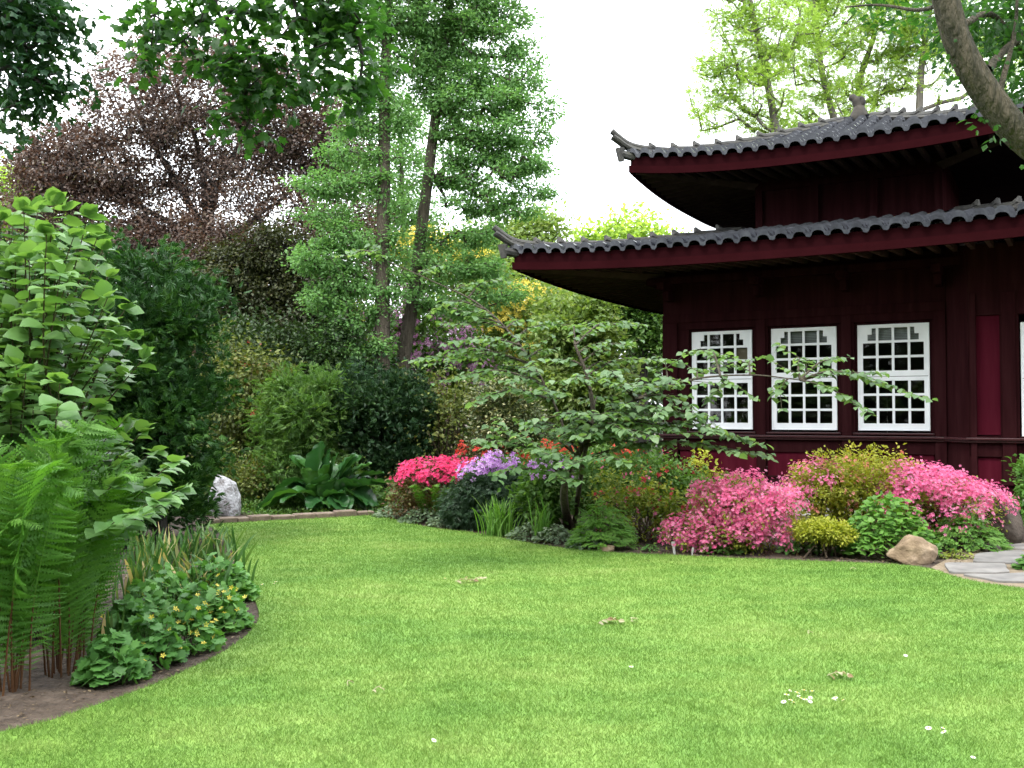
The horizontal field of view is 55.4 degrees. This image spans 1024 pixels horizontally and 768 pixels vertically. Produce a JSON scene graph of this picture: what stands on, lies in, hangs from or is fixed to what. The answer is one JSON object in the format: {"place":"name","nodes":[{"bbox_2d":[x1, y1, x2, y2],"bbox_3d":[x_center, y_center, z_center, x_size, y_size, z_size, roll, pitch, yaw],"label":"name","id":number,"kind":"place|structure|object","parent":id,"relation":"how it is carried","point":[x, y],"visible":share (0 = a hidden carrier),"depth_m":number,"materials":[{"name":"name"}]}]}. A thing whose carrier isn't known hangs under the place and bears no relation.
{"place":"outdoors","nodes":[
{"label":"outdoors","id":0,"kind":"place"},
{"bbox_2d":[89,416,135,474],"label":"fern","id":1,"kind":"object","parent":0,"point":[113,425],"visible":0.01,"depth_m":8.00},
{"bbox_2d":[0,422,987,731],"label":"ground","id":2,"kind":"structure","parent":0,"point":[54,700],"depth_m":6.13,"materials":[{"name":"soil"}]},
{"bbox_2d":[0,454,84,590],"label":"fern","id":3,"kind":"object","parent":2,"relation":"on","point":[18,520],"visible":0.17,"depth_m":5.42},
{"bbox_2d":[0,147,94,282],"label":"tree","id":4,"kind":"object","parent":2,"relation":"on","point":[2,187],"visible":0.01,"depth_m":41.36,"materials":[{"name":"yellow plant"}]},
{"bbox_2d":[0,0,113,159],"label":"overhanging oak","id":5,"kind":"object","parent":2,"relation":"on","point":[24,24],"visible":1,"depth_m":7.44,"materials":[{"name":"plant"}]},
{"bbox_2d":[0,420,119,695],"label":"fern","id":6,"kind":"object","parent":2,"relation":"on","point":[34,549],"visible":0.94,"depth_m":5.57,"materials":[{"name":"plant"}]},
{"bbox_2d":[0,215,136,380],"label":"cypress shrub","id":7,"kind":"object","parent":2,"relation":"on","point":[71,251],"visible":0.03,"depth_m":12.90,"materials":[{"name":"green plant"}]},
{"bbox_2d":[0,429,147,677],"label":"fern","id":8,"kind":"object","parent":2,"relation":"on","point":[89,569],"visible":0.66,"depth_m":5.95,"materials":[{"name":"plant"}]},
{"bbox_2d":[0,186,196,640],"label":"leaf shrub","id":9,"kind":"object","parent":2,"relation":"on","point":[40,389],"visible":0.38,"depth_m":6.32,"materials":[{"name":"plant"}]},
{"bbox_2d":[70,628,155,687],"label":"lobed leaf plant","id":10,"kind":"object","parent":2,"relation":"on","point":[103,661],"visible":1,"depth_m":5.75,"materials":[{"name":"green plant"}]},
{"bbox_2d":[101,606,124,645],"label":"iris clump","id":11,"kind":"object","parent":2,"relation":"on","point":[106,624],"visible":0.52,"depth_m":6.58,"materials":[{"name":"green plant"}]},
{"bbox_2d":[96,594,154,645],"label":"lobed leaf plant","id":12,"kind":"object","parent":2,"relation":"on","point":[138,608],"visible":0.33,"depth_m":6.76,"materials":[{"name":"green plant"}]},
{"bbox_2d":[100,542,165,601],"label":"iris clump","id":13,"kind":"object","parent":2,"relation":"on","point":[133,572],"visible":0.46,"depth_m":8.34,"materials":[{"name":"green plant"}]},
{"bbox_2d":[118,577,174,618],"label":"lobed leaf plant","id":14,"kind":"object","parent":2,"relation":"on","point":[155,594],"visible":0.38,"depth_m":7.16,"materials":[{"name":"green plant"}]},
{"bbox_2d":[34,224,259,546],"bbox_3d":[-4.503,0.073,11.553,2.728,4.098,2.470,0,-2,0],"label":"cypress shrub","id":15,"kind":"object","parent":2,"relation":"on","point":[173,397],"visible":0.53,"depth_m":11.35,"materials":[{"name":"green plant"}]},
{"bbox_2d":[113,524,188,564],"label":"iris clump","id":16,"kind":"object","parent":2,"relation":"on","point":[149,539],"visible":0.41,"depth_m":10.42,"materials":[{"name":"green plant"}]},
{"bbox_2d":[117,609,189,670],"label":"lobed leaf plant","id":17,"kind":"object","parent":2,"relation":"on","point":[157,643],"visible":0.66,"depth_m":6.15,"materials":[{"name":"green plant"}]},
{"bbox_2d":[124,530,205,579],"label":"iris clump","id":18,"kind":"object","parent":2,"relation":"on","point":[171,553],"visible":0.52,"depth_m":9.03,"materials":[{"name":"green plant"}]},
{"bbox_2d":[139,561,200,604],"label":"lobed leaf plant","id":19,"kind":"object","parent":2,"relation":"on","point":[177,578],"visible":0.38,"depth_m":7.58,"materials":[{"name":"green plant"}]},
{"bbox_2d":[125,557,233,598],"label":"iris clump","id":20,"kind":"object","parent":2,"relation":"on","point":[191,579],"visible":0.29,"depth_m":8.06,"materials":[{"name":"green plant"}]},
{"bbox_2d":[151,597,226,655],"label":"lobed leaf plant","id":21,"kind":"object","parent":2,"relation":"on","point":[202,631],"visible":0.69,"depth_m":6.53,"materials":[{"name":"green plant"}]},
{"bbox_2d":[172,581,225,623],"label":"lobed leaf plant","id":22,"kind":"object","parent":2,"relation":"on","point":[190,593],"visible":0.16,"depth_m":7.22,"materials":[{"name":"green plant"}]},
{"bbox_2d":[0,13,409,452],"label":"copper beech","id":23,"kind":"object","parent":2,"relation":"on","point":[67,167],"visible":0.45,"depth_m":23.49,"materials":[{"name":"brown plant"}]},
{"bbox_2d":[158,520,256,561],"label":"iris clump","id":24,"kind":"object","parent":2,"relation":"on","point":[208,540],"visible":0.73,"depth_m":10.53,"materials":[{"name":"green plant"}]},
{"bbox_2d":[187,552,243,595],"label":"lobed leaf plant","id":25,"kind":"object","parent":2,"relation":"on","point":[209,567],"visible":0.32,"depth_m":8.19,"materials":[{"name":"green plant"}]},
{"bbox_2d":[175,537,258,581],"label":"iris clump","id":26,"kind":"object","parent":2,"relation":"on","point":[237,558],"visible":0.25,"depth_m":8.83,"materials":[{"name":"green plant"}]},
{"bbox_2d":[185,574,255,633],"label":"lobed leaf plant","id":27,"kind":"object","parent":2,"relation":"on","point":[238,615],"visible":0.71,"depth_m":7.11,"materials":[{"name":"green plant"}]},
{"bbox_2d":[208,475,240,515],"bbox_3d":[-4.521,1.749,15.308,0.523,0.658,0.413,0,-2,0],"label":"standing stone","id":28,"kind":"object","parent":2,"relation":"on","point":[228,487],"visible":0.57,"depth_m":15.20,"materials":[{"name":"stone"}]},
{"bbox_2d":[219,516,236,522],"bbox_3d":[-4.136,1.978,14.145,0.244,0.087,0.223,1,-2,-30],"label":"edging stone","id":29,"kind":"object","parent":2,"relation":"on","point":[230,519],"visible":0.68,"depth_m":14.07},
{"bbox_2d":[215,561,260,601],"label":"lobed leaf plant","id":30,"kind":"object","parent":2,"relation":"on","point":[242,581],"visible":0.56,"depth_m":8.28,"materials":[{"name":"plant"}]},
{"bbox_2d":[191,437,296,507],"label":"shrub","id":31,"kind":"object","parent":2,"relation":"on","point":[246,482],"visible":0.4,"depth_m":16.30,"materials":[{"name":"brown plant"}]},
{"bbox_2d":[188,315,312,491],"bbox_3d":[-5.008,0.469,17.974,2.812,3.673,2.477,0,-2,0],"label":"bronze shrub","id":32,"kind":"object","parent":2,"relation":"on","point":[242,361],"visible":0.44,"depth_m":17.73,"materials":[{"name":"green plant"}]},
{"bbox_2d":[94,0,412,160],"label":"overhanging maple","id":33,"kind":"object","parent":2,"relation":"on","point":[331,31],"visible":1,"depth_m":7.99,"materials":[{"name":"plant"}]},
{"bbox_2d":[247,514,270,521],"bbox_3d":[-3.718,1.980,14.372,0.319,0.096,0.214,1,-2,-29],"label":"edging stone","id":34,"kind":"object","parent":2,"relation":"on","point":[262,517],"visible":0.81,"depth_m":14.30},
{"bbox_2d":[181,211,374,367],"bbox_3d":[-5.551,-0.824,21.981,4.700,6.155,3.639,-1,-2,22],"label":"dim green tree","id":35,"kind":"object","parent":2,"relation":"on","point":[258,271],"visible":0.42,"depth_m":21.57,"materials":[{"name":"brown plant"}]},
{"bbox_2d":[202,294,395,459],"bbox_3d":[-4.392,0.175,19.997,4.117,4.049,3.032,0,-2,0],"label":"understorey bush","id":36,"kind":"object","parent":2,"relation":"on","point":[266,330],"visible":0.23,"depth_m":19.61,"materials":[{"name":"green plant"}]},
{"bbox_2d":[233,359,369,505],"bbox_3d":[-3.583,1.011,17.113,2.224,2.871,2.656,-1,-2,35],"label":"leafy green bush","id":37,"kind":"object","parent":2,"relation":"on","point":[296,418],"visible":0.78,"depth_m":16.55,"materials":[{"name":"green plant"}]},
{"bbox_2d":[292,512,314,518],"bbox_3d":[-3.138,1.993,14.684,0.310,0.088,0.222,1,-2,-25],"label":"edging stone","id":38,"kind":"object","parent":2,"relation":"on","point":[310,515],"visible":0.74,"depth_m":14.60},
{"bbox_2d":[255,441,398,512],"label":"leaved clump","id":39,"kind":"object","parent":2,"relation":"on","point":[319,481],"visible":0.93,"depth_m":15.50,"materials":[{"name":"green plant"}]},
{"bbox_2d":[277,0,456,478],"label":"tall green tree","id":40,"kind":"object","parent":2,"relation":"on","point":[379,288],"visible":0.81,"depth_m":19.97,"materials":[{"name":"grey plant"}]},
{"bbox_2d":[324,352,455,492],"bbox_3d":[-2.239,0.772,17.315,2.530,2.693,2.315,0,-2,0],"label":"dome conifer","id":41,"kind":"object","parent":2,"relation":"on","point":[381,406],"visible":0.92,"depth_m":16.87,"materials":[{"name":"green plant"}]},
{"bbox_2d":[372,503,414,518],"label":"silver groundcover","id":42,"kind":"object","parent":2,"relation":"on","point":[379,513],"visible":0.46,"depth_m":14.78,"materials":[{"name":"green plant"}]},
{"bbox_2d":[333,89,456,311],"bbox_3d":[-3.602,-3.041,28.099,4.048,10.954,2.479,0,-2,0],"label":"slender green tree","id":43,"kind":"object","parent":2,"relation":"on","point":[433,215],"visible":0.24,"depth_m":27.99,"materials":[{"name":"green plant"}]},
{"bbox_2d":[397,508,439,523],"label":"silver groundcover","id":44,"kind":"object","parent":2,"relation":"on","point":[407,520],"visible":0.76,"depth_m":14.06,"materials":[{"name":"green plant"}]},
{"bbox_2d":[175,451,662,516],"bbox_3d":[-2.504,2.066,22.530,13.798,0.992,15.459,0,-2,0],"label":"ground cover","id":45,"kind":"object","parent":2,"relation":"on","point":[377,490],"visible":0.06,"depth_m":16.04,"materials":[{"name":"green plant"}]},
{"bbox_2d":[395,476,451,518],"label":"fern","id":46,"kind":"object","parent":2,"relation":"on","point":[414,486],"visible":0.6,"depth_m":14.14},
{"bbox_2d":[348,283,503,456],"bbox_3d":[-2.148,-0.142,23.421,3.967,4.884,3.681,1,-2,-40],"label":"tree","id":47,"kind":"object","parent":2,"relation":"on","point":[423,326],"visible":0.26,"depth_m":23.00,"materials":[{"name":"green plant"}]},
{"bbox_2d":[189,298,662,458],"bbox_3d":[3.166,-0.136,40.505,77.210,10.349,21.971,0,-2,0],"label":"wood","id":48,"kind":"object","parent":2,"relation":"on","point":[657,401],"visible":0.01,"depth_m":32.99,"materials":[{"name":"green plant"}]},
{"bbox_2d":[381,454,475,522],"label":"hot pink azalea","id":49,"kind":"object","parent":2,"relation":"on","point":[417,472],"visible":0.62,"depth_m":14.29,"materials":[{"name":"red plant"}]},
{"bbox_2d":[383,361,496,474],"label":"thin stemmed shrub","id":50,"kind":"object","parent":2,"relation":"on","point":[444,445],"visible":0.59,"depth_m":17.28,"materials":[{"name":"green plant"}]},
{"bbox_2d":[426,511,462,527],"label":"silver groundcover","id":51,"kind":"object","parent":2,"relation":"on","point":[430,522],"visible":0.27,"depth_m":13.60,"materials":[{"name":"green plant"}]},
{"bbox_2d":[441,440,521,477],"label":"red azalea","id":52,"kind":"object","parent":2,"relation":"on","point":[470,451],"visible":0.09,"depth_m":14.73,"materials":[{"name":"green plant"}]},
{"bbox_2d":[391,0,572,478],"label":"tall green tree","id":53,"kind":"object","parent":2,"relation":"on","point":[452,100],"visible":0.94,"depth_m":20.52,"materials":[{"name":"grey plant"}]},
{"bbox_2d":[432,463,537,530],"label":"cutleaf maple","id":54,"kind":"object","parent":2,"relation":"on","point":[465,492],"visible":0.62,"depth_m":13.21,"materials":[{"name":"green plant"}]},
{"bbox_2d":[0,518,977,723],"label":"leaf litter","id":55,"kind":"object","parent":2,"relation":"on","point":[206,657],"visible":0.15,"depth_m":10.43,"materials":[{"name":"soil"}]},
{"bbox_2d":[451,448,529,487],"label":"lilac rhododendron","id":56,"kind":"object","parent":2,"relation":"on","point":[499,462],"visible":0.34,"depth_m":13.59,"materials":[{"name":"purple plant"}]},
{"bbox_2d":[472,494,526,536],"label":"grass tuft","id":57,"kind":"object","parent":2,"relation":"on","point":[501,528],"visible":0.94,"depth_m":12.58,"materials":[{"name":"green plant"}]},
{"bbox_2d":[450,360,560,464],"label":"variegated holly","id":58,"kind":"object","parent":2,"relation":"on","point":[490,408],"visible":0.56,"depth_m":14.73,"materials":[{"name":"green plant"}]},
{"bbox_2d":[390,212,620,416],"bbox_3d":[-0.289,-1.034,25.011,6.545,6.762,3.335,0,-2,0],"label":"yellow azalea","id":59,"kind":"object","parent":2,"relation":"on","point":[505,313],"visible":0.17,"depth_m":24.53,"materials":[{"name":"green plant"}]},
{"bbox_2d":[428,193,589,435],"bbox_3d":[0.219,-1.899,33.092,7.569,8.974,4.588,0,-2,0],"label":"tree","id":60,"kind":"object","parent":2,"relation":"on","point":[537,227],"visible":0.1,"depth_m":32.56,"materials":[{"name":"green plant"}]},
{"bbox_2d":[504,522,552,541],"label":"silver groundcover","id":61,"kind":"object","parent":2,"relation":"on","point":[528,533],"visible":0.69,"depth_m":12.19,"materials":[{"name":"green plant"}]},
{"bbox_2d":[497,443,583,530],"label":"lilac rhododendron","id":62,"kind":"object","parent":2,"relation":"on","point":[534,485],"visible":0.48,"depth_m":12.49,"materials":[{"name":"green plant"}]},
{"bbox_2d":[526,492,558,541],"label":"grass tuft","id":63,"kind":"object","parent":2,"relation":"on","point":[542,524],"visible":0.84,"depth_m":12.10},
{"bbox_2d":[531,524,573,544],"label":"silver groundcover","id":64,"kind":"object","parent":2,"relation":"on","point":[558,534],"visible":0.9,"depth_m":11.97,"materials":[{"name":"green plant"}]},
{"bbox_2d":[504,284,657,448],"bbox_3d":[1.470,-0.114,20.991,3.435,4.684,3.032,0,-2,0],"label":"feathery shrub","id":65,"kind":"object","parent":2,"relation":"on","point":[566,309],"visible":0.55,"depth_m":20.35,"materials":[{"name":"green plant"}]},
{"bbox_2d":[510,435,655,525],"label":"red azalea","id":66,"kind":"object","parent":2,"relation":"on","point":[597,467],"visible":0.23,"depth_m":13.55,"materials":[{"name":"green plant"}]},
{"bbox_2d":[563,529,618,549],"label":"silver groundcover","id":67,"kind":"object","parent":2,"relation":"on","point":[580,544],"visible":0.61,"depth_m":11.36,"materials":[{"name":"green plant"}]},
{"bbox_2d":[565,498,639,550],"bbox_3d":[1.082,1.645,11.493,0.840,0.600,0.809,-1,-2,26],"label":"peony","id":68,"kind":"object","parent":2,"relation":"on","point":[611,531],"visible":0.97,"depth_m":11.36,"materials":[{"name":"green plant"}]},
{"bbox_2d":[553,192,692,453],"bbox_3d":[4.114,-1.987,34.052,5.886,9.199,4.900,0,-2,0],"label":"round green tree","id":69,"kind":"object","parent":2,"relation":"on","point":[622,229],"visible":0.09,"depth_m":33.43,"materials":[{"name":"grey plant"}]},
{"bbox_2d":[332,243,937,531],"bbox_3d":[0.911,0.028,11.581,7.322,3.984,2.944,-1,-2,32],"label":"layered small tree","id":70,"kind":"object","parent":2,"relation":"on","point":[584,435],"visible":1,"depth_m":11.31,"materials":[{"name":"green plant"}]},
{"bbox_2d":[607,303,662,464],"bbox_3d":[3.486,-0.728,26.500,4.202,6.243,2.885,0,-2,0],"label":"broad green tree","id":71,"kind":"object","parent":2,"relation":"on","point":[651,335],"visible":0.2,"depth_m":26.17,"materials":[{"name":"green plant"}]},
{"bbox_2d":[581,464,701,544],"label":"yellow green azalea","id":72,"kind":"object","parent":2,"relation":"on","point":[641,497],"visible":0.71,"depth_m":12.04,"materials":[{"name":"green plant"}]},
{"bbox_2d":[619,437,739,535],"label":"crimson azalea","id":73,"kind":"object","parent":2,"relation":"on","point":[684,480],"visible":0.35,"depth_m":12.45,"materials":[{"name":"green plant"}]},
{"bbox_2d":[684,440,724,483],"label":"yellow sprig shrub","id":74,"kind":"object","parent":2,"relation":"on","point":[695,460],"visible":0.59,"depth_m":12.86,"materials":[{"name":"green plant"}]},
{"bbox_2d":[699,539,753,554],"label":"leafy groundcover","id":75,"kind":"object","parent":2,"relation":"on","point":[726,550],"visible":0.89,"depth_m":11.01,"materials":[{"name":"green plant"}]},
{"bbox_2d":[653,466,812,555],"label":"azalea","id":76,"kind":"object","parent":2,"relation":"on","point":[747,512],"visible":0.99,"depth_m":11.01,"materials":[{"name":"pink plant"}]},
{"bbox_2d":[668,0,839,142],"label":"pale green tree","id":77,"kind":"object","parent":2,"relation":"on","point":[763,66],"visible":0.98,"depth_m":28.02,"materials":[{"name":"green plant"}]},
{"bbox_2d":[492,94,1023,526],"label":"garden pavilion","id":78,"kind":"structure","parent":2,"relation":"on","point":[889,242],"depth_m":15.30,"materials":[{"name":"wood"}]},
{"bbox_2d":[692,330,752,428],"bbox_3d":[3.459,-0.063,16.024,1.010,1.611,0.075,-1,-2,29],"label":"window","id":79,"kind":"structure","parent":78,"relation":"in","point":[744,352],"depth_m":15.93,"materials":[{"name":"white paint"}]},
{"bbox_2d":[771,326,837,429],"bbox_3d":[4.614,-0.082,15.393,1.010,1.611,0.102,-1,-2,29],"label":"window","id":80,"kind":"structure","parent":78,"relation":"in","point":[777,335],"depth_m":15.37,"materials":[{"name":"white paint"}]},
{"bbox_2d":[857,322,930,430],"bbox_3d":[5.770,-0.101,14.745,1.020,1.611,0.102,-1,-2,29],"label":"window","id":81,"kind":"structure","parent":78,"relation":"in","point":[864,332],"depth_m":14.71,"materials":[{"name":"white paint"}]},
{"bbox_2d":[1020,322,1023,435],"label":"window","id":82,"kind":"structure","parent":78,"relation":"in","point":[1021,323],"depth_m":13.57,"materials":[{"name":"white paint"}]},
{"bbox_2d":[775,539,859,555],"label":"leafy groundcover","id":83,"kind":"object","parent":2,"relation":"on","point":[798,548],"visible":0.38,"depth_m":10.98,"materials":[{"name":"green plant"}]},
{"bbox_2d":[786,514,859,558],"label":"golden bush","id":84,"kind":"object","parent":2,"relation":"on","point":[824,530],"visible":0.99,"depth_m":10.70,"materials":[{"name":"yellow plant"}]},
{"bbox_2d":[762,0,891,127],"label":"pale green tree","id":85,"kind":"object","parent":2,"relation":"on","point":[824,95],"visible":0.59,"depth_m":30.02,"materials":[{"name":"green plant"}]},
{"bbox_2d":[771,440,932,546],"bbox_3d":[4.122,1.380,11.954,1.952,1.396,1.358,0,-2,0],"label":"shrub","id":86,"kind":"object","parent":2,"relation":"on","point":[847,495],"visible":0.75,"depth_m":11.70,"materials":[{"name":"yellow plant"}]},
{"bbox_2d":[808,0,935,115],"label":"pale green tree","id":87,"kind":"object","parent":2,"relation":"on","point":[874,58],"visible":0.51,"depth_m":31.04,"materials":[{"name":"green plant"}]},
{"bbox_2d":[836,491,941,557],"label":"leafy groundcover","id":88,"kind":"object","parent":2,"relation":"on","point":[889,528],"visible":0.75,"depth_m":10.76,"materials":[{"name":"green plant"}]},
{"bbox_2d":[886,534,937,564],"bbox_3d":[4.271,1.768,10.410,0.541,0.304,0.328,0,-2,0],"label":"tan rock","id":89,"kind":"object","parent":2,"relation":"on","point":[908,549],"visible":0.97,"depth_m":10.29,"materials":[{"name":"stone"}]},
{"bbox_2d":[832,0,1023,169],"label":"leaning tree","id":90,"kind":"object","parent":2,"relation":"on","point":[959,33],"visible":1,"depth_m":7.14,"materials":[{"name":"green plant"}]},
{"bbox_2d":[862,459,1020,546],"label":"azalea","id":91,"kind":"object","parent":2,"relation":"on","point":[928,499],"visible":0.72,"depth_m":11.44,"materials":[{"name":"pink plant"}]},
{"bbox_2d":[866,0,1023,110],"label":"pale green tree","id":92,"kind":"object","parent":2,"relation":"on","point":[920,89],"visible":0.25,"depth_m":30.17,"materials":[{"name":"green plant"}]},
{"bbox_2d":[924,508,1014,553],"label":"leafy groundcover","id":93,"kind":"object","parent":2,"relation":"on","point":[972,531],"visible":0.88,"depth_m":11.24,"materials":[{"name":"plant"}]},
{"bbox_2d":[984,493,1023,543],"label":"dark boulder","id":94,"kind":"object","parent":2,"relation":"on","point":[1014,534],"visible":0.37,"depth_m":11.89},
{"bbox_2d":[1001,454,1023,524],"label":"edge shrub","id":95,"kind":"object","parent":2,"relation":"on","point":[1018,489],"visible":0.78,"depth_m":12.63,"materials":[{"name":"plant"}]},
{"bbox_2d":[0,514,1023,767],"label":"lawn","id":96,"kind":"structure","parent":0,"point":[514,687],"depth_m":5.91,"materials":[{"name":"plant"}]},
{"bbox_2d":[271,514,294,519],"bbox_3d":[-3.422,1.993,14.534,0.335,0.079,0.227,1,-2,-27],"label":"edging stone","id":97,"kind":"object","parent":96,"relation":"on","point":[282,517],"visible":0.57,"depth_m":14.45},
{"bbox_2d":[312,512,334,517],"bbox_3d":[-2.865,1.998,14.821,0.313,0.086,0.250,1,-2,-25],"label":"edging stone","id":98,"kind":"object","parent":96,"relation":"on","point":[323,514],"visible":0.63,"depth_m":14.74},
{"bbox_2d":[333,509,356,516],"bbox_3d":[-2.576,1.995,14.999,0.337,0.104,0.219,1,-2,-29],"label":"edging stone","id":99,"kind":"object","parent":96,"relation":"on","point":[345,513],"visible":0.74,"depth_m":14.92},
{"bbox_2d":[0,0,1023,405],"label":"sky","id":100,"kind":"structure","parent":0,"point":[618,61],"materials":[{"name":"white"}]},
{"bbox_2d":[932,542,1023,587],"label":"garden path","id":101,"kind":"structure","parent":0,"point":[940,566],"depth_m":9.91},
{"bbox_2d":[938,548,974,559],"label":"path weed","id":102,"kind":"object","parent":101,"relation":"on","point":[949,556],"visible":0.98,"depth_m":10.66,"materials":[{"name":"green plant"}]},
{"bbox_2d":[945,562,1009,573],"bbox_3d":[4.742,1.880,9.924,0.605,0.032,0.774,-1,-2,19],"label":"flagstone","id":103,"kind":"object","parent":101,"relation":"on","point":[969,567],"visible":0.86,"depth_m":9.84,"materials":[{"name":"stone"}]},
{"bbox_2d":[964,572,1023,582],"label":"flagstone","id":104,"kind":"object","parent":101,"relation":"on","point":[1009,578],"visible":0.99,"depth_m":9.34,"materials":[{"name":"stone"}]},
{"bbox_2d":[973,550,1023,564],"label":"flagstone","id":105,"kind":"object","parent":101,"relation":"on","point":[1008,557],"visible":0.83,"depth_m":10.59,"materials":[{"name":"stone"}]},
{"bbox_2d":[1010,554,1023,570],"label":"path weed","id":106,"kind":"object","parent":101,"relation":"on","point":[1020,561],"visible":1,"depth_m":9.96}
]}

